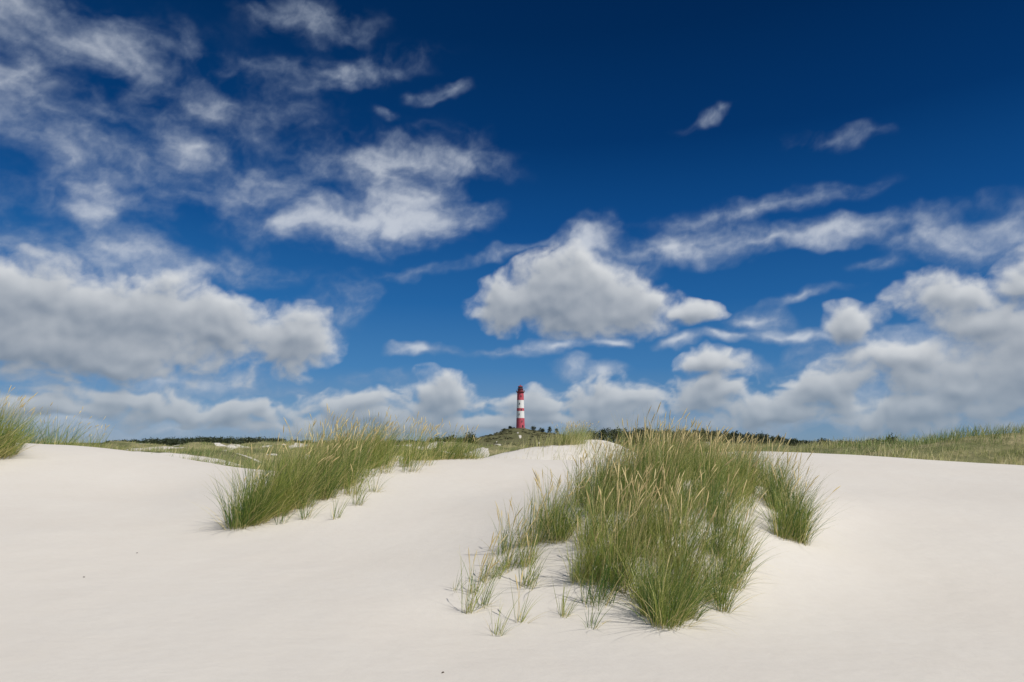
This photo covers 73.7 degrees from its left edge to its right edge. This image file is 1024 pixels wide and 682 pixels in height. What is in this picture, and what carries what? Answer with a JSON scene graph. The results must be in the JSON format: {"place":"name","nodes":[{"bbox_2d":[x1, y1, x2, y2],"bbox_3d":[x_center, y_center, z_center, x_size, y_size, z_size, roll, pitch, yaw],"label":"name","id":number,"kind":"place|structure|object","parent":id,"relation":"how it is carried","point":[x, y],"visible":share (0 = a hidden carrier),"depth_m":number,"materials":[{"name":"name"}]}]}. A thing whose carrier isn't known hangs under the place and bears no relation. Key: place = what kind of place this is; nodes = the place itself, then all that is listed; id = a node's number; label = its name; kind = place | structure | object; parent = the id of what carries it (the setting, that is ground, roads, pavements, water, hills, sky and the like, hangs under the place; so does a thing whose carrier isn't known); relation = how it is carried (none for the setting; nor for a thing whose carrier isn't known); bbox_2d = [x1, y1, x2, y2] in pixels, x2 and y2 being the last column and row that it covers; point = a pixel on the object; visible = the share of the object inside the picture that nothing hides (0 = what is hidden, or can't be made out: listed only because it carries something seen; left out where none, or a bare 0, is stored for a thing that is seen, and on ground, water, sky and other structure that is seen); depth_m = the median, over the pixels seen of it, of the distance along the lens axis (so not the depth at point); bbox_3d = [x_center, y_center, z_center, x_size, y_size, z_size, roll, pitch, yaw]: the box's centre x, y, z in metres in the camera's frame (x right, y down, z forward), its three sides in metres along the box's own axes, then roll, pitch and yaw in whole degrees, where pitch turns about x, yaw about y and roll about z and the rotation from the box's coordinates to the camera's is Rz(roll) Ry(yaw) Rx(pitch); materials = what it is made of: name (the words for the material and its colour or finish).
{"place":"outdoors","nodes":[
{"label":"outdoors","id":0,"kind":"place"},
{"bbox_2d":[314,411,458,495],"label":"marram grass","id":1,"kind":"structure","parent":0,"point":[406,461],"depth_m":15.08,"materials":[{"name":"green plant"}]},
{"bbox_2d":[0,0,1023,442],"bbox_3d":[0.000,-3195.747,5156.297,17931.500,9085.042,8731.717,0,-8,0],"label":"sky","id":2,"kind":"structure","parent":0,"point":[798,220],"depth_m":8135.63,"materials":[{"name":"blue"}]},
{"bbox_2d":[0,428,1023,681],"bbox_3d":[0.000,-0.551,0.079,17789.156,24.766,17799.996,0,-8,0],"label":"ground","id":3,"kind":"structure","parent":0,"point":[118,564],"depth_m":7.48,"materials":[{"name":"beige sand"}]},
{"bbox_2d":[0,386,51,459],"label":"marram grass","id":4,"kind":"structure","parent":3,"relation":"on","point":[8,444],"depth_m":16.67,"materials":[{"name":"green plant"}]},
{"bbox_2d":[6,402,133,448],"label":"marram grass","id":5,"kind":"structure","parent":3,"relation":"on","point":[54,442],"depth_m":24.64,"materials":[{"name":"green plant"}]},
{"bbox_2d":[200,425,339,530],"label":"marram grass","id":6,"kind":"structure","parent":3,"relation":"on","point":[270,496],"depth_m":11.20,"materials":[{"name":"green plant"}]},
{"bbox_2d":[273,504,295,524],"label":"marram sprig","id":7,"kind":"object","parent":3,"relation":"on","point":[282,516],"visible":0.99,"depth_m":10.87,"materials":[{"name":"green plant"}]},
{"bbox_2d":[294,484,324,519],"bbox_3d":[-3.244,2.599,11.117,0.920,0.640,0.743,0,-8,0],"label":"marram sprig","id":8,"kind":"object","parent":3,"relation":"on","point":[307,515],"visible":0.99,"depth_m":11.08,"materials":[{"name":"green plant"}]},
{"bbox_2d":[265,405,415,511],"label":"marram grass","id":9,"kind":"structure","parent":3,"relation":"on","point":[327,492],"depth_m":13.10,"materials":[{"name":"green plant"}]},
{"bbox_2d":[330,489,357,518],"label":"marram sprig","id":10,"kind":"object","parent":3,"relation":"on","point":[339,508],"visible":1,"depth_m":11.07,"materials":[{"name":"green plant"}]},
{"bbox_2d":[349,464,382,505],"bbox_3d":[-2.589,2.545,11.915,0.848,0.811,0.603,-2,-9,16],"label":"marram sprig","id":11,"kind":"object","parent":3,"relation":"on","point":[359,493],"visible":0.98,"depth_m":11.84,"materials":[{"name":"plant"}]},
{"bbox_2d":[367,465,386,492],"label":"marram sprig","id":12,"kind":"object","parent":3,"relation":"on","point":[377,487],"visible":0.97,"depth_m":12.90,"materials":[{"name":"green plant"}]},
{"bbox_2d":[433,435,448,441],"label":"pine tree","id":13,"kind":"object","parent":3,"relation":"on","point":[444,440],"visible":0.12,"depth_m":433.84,"materials":[{"name":"green plant"}]},
{"bbox_2d":[443,432,456,441],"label":"pine tree","id":14,"kind":"object","parent":3,"relation":"on","point":[450,438],"visible":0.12,"depth_m":442.87,"materials":[{"name":"green plant"}]},
{"bbox_2d":[419,418,489,460],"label":"marram grass","id":15,"kind":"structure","parent":3,"relation":"on","point":[456,452],"depth_m":17.52,"materials":[{"name":"green plant"}]},
{"bbox_2d":[452,558,466,592],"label":"marram sprig","id":16,"kind":"object","parent":3,"relation":"on","point":[458,581],"visible":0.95,"depth_m":7.23,"materials":[{"name":"green plant"}]},
{"bbox_2d":[463,431,477,443],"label":"pine tree","id":17,"kind":"object","parent":3,"relation":"on","point":[471,437],"visible":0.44,"depth_m":425.13,"materials":[{"name":"green plant"}]},
{"bbox_2d":[459,545,498,613],"bbox_3d":[-0.236,2.335,6.679,0.601,0.651,0.478,0,-8,0],"label":"marram sprig","id":18,"kind":"object","parent":3,"relation":"on","point":[471,609],"visible":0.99,"depth_m":6.62,"materials":[{"name":"plant"}]},
{"bbox_2d":[471,557,517,607],"bbox_3d":[-0.139,2.382,6.786,0.478,0.549,0.762,6,-10,-35],"label":"marram sprig","id":19,"kind":"object","parent":3,"relation":"on","point":[488,587],"visible":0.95,"depth_m":6.77,"materials":[{"name":"plant"}]},
{"bbox_2d":[489,590,524,636],"bbox_3d":[-0.078,2.419,6.043,0.315,0.362,0.468,-5,-10,29],"label":"marram sprig","id":20,"kind":"object","parent":3,"relation":"on","point":[495,633],"visible":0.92,"depth_m":6.00,"materials":[{"name":"plant"}]},
{"bbox_2d":[102,435,917,446],"bbox_3d":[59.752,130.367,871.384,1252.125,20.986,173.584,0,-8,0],"label":"wood","id":21,"kind":"object","parent":3,"relation":"on","point":[181,441],"visible":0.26,"depth_m":860.90,"materials":[{"name":"green plant"}]},
{"bbox_2d":[464,427,566,447],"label":"heath scrub","id":22,"kind":"object","parent":3,"relation":"on","point":[493,438],"visible":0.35,"depth_m":607.09,"materials":[{"name":"green plant"}]},
{"bbox_2d":[516,385,524,428],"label":"lighthouse","id":23,"kind":"object","parent":3,"relation":"on","point":[520,419],"visible":0.99,"depth_m":644.78,"materials":[{"name":"paint"}]},
{"bbox_2d":[510,571,543,623],"bbox_3d":[0.187,2.405,6.395,0.403,0.454,0.487,1,-8,-5],"label":"marram sprig","id":24,"kind":"object","parent":3,"relation":"on","point":[523,618],"visible":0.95,"depth_m":6.36,"materials":[{"name":"green plant"}]},
{"bbox_2d":[35,421,1023,470],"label":"dune grass","id":25,"kind":"structure","parent":3,"relation":"on","point":[886,446],"depth_m":44.94,"materials":[{"name":"green plant"}]},
{"bbox_2d":[553,577,595,617],"bbox_3d":[0.609,2.401,6.381,0.471,0.388,0.417,0,-8,0],"label":"marram sprig","id":26,"kind":"object","parent":3,"relation":"on","point":[563,611],"visible":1,"depth_m":6.38,"materials":[{"name":"plant"}]},
{"bbox_2d":[552,421,600,444],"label":"marram grass","id":27,"kind":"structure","parent":3,"relation":"on","point":[585,432],"depth_m":38.37,"materials":[{"name":"green plant"}]},
{"bbox_2d":[574,587,613,629],"bbox_3d":[0.788,2.373,6.033,0.380,0.376,0.548,-5,-10,31],"label":"marram sprig","id":28,"kind":"object","parent":3,"relation":"on","point":[593,616],"visible":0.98,"depth_m":6.04,"materials":[{"name":"green plant"}]},
{"bbox_2d":[520,402,782,610],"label":"marram grass","id":29,"kind":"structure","parent":3,"relation":"on","point":[645,483],"depth_m":8.04,"materials":[{"name":"green plant"}]},
{"bbox_2d":[610,536,755,632],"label":"marram grass","id":30,"kind":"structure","parent":3,"relation":"on","point":[660,605],"depth_m":6.11,"materials":[{"name":"green plant"}]},
{"bbox_2d":[586,426,803,446],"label":"pine wood","id":31,"kind":"object","parent":3,"relation":"on","point":[760,437],"visible":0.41,"depth_m":530.12,"materials":[{"name":"green plant"}]},
{"bbox_2d":[676,495,784,613],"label":"marram grass","id":32,"kind":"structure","parent":3,"relation":"on","point":[731,567],"depth_m":6.80,"materials":[{"name":"green plant"}]},
{"bbox_2d":[817,438,831,445],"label":"pine tree","id":33,"kind":"object","parent":3,"relation":"on","point":[821,441],"visible":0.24,"depth_m":414.89,"materials":[{"name":"green plant"}]},
{"bbox_2d":[868,433,897,444],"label":"pine tree","id":34,"kind":"object","parent":3,"relation":"on","point":[887,440],"visible":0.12,"depth_m":393.27,"materials":[{"name":"green plant"}]},
{"bbox_2d":[460,475,571,593],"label":"marram grass","id":35,"kind":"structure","parent":0,"point":[529,539],"depth_m":7.68,"materials":[{"name":"green plant"}]},
{"bbox_2d":[737,432,853,545],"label":"marram grass","id":36,"kind":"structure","parent":0,"point":[782,503],"depth_m":8.69,"materials":[{"name":"green plant"}]}
]}

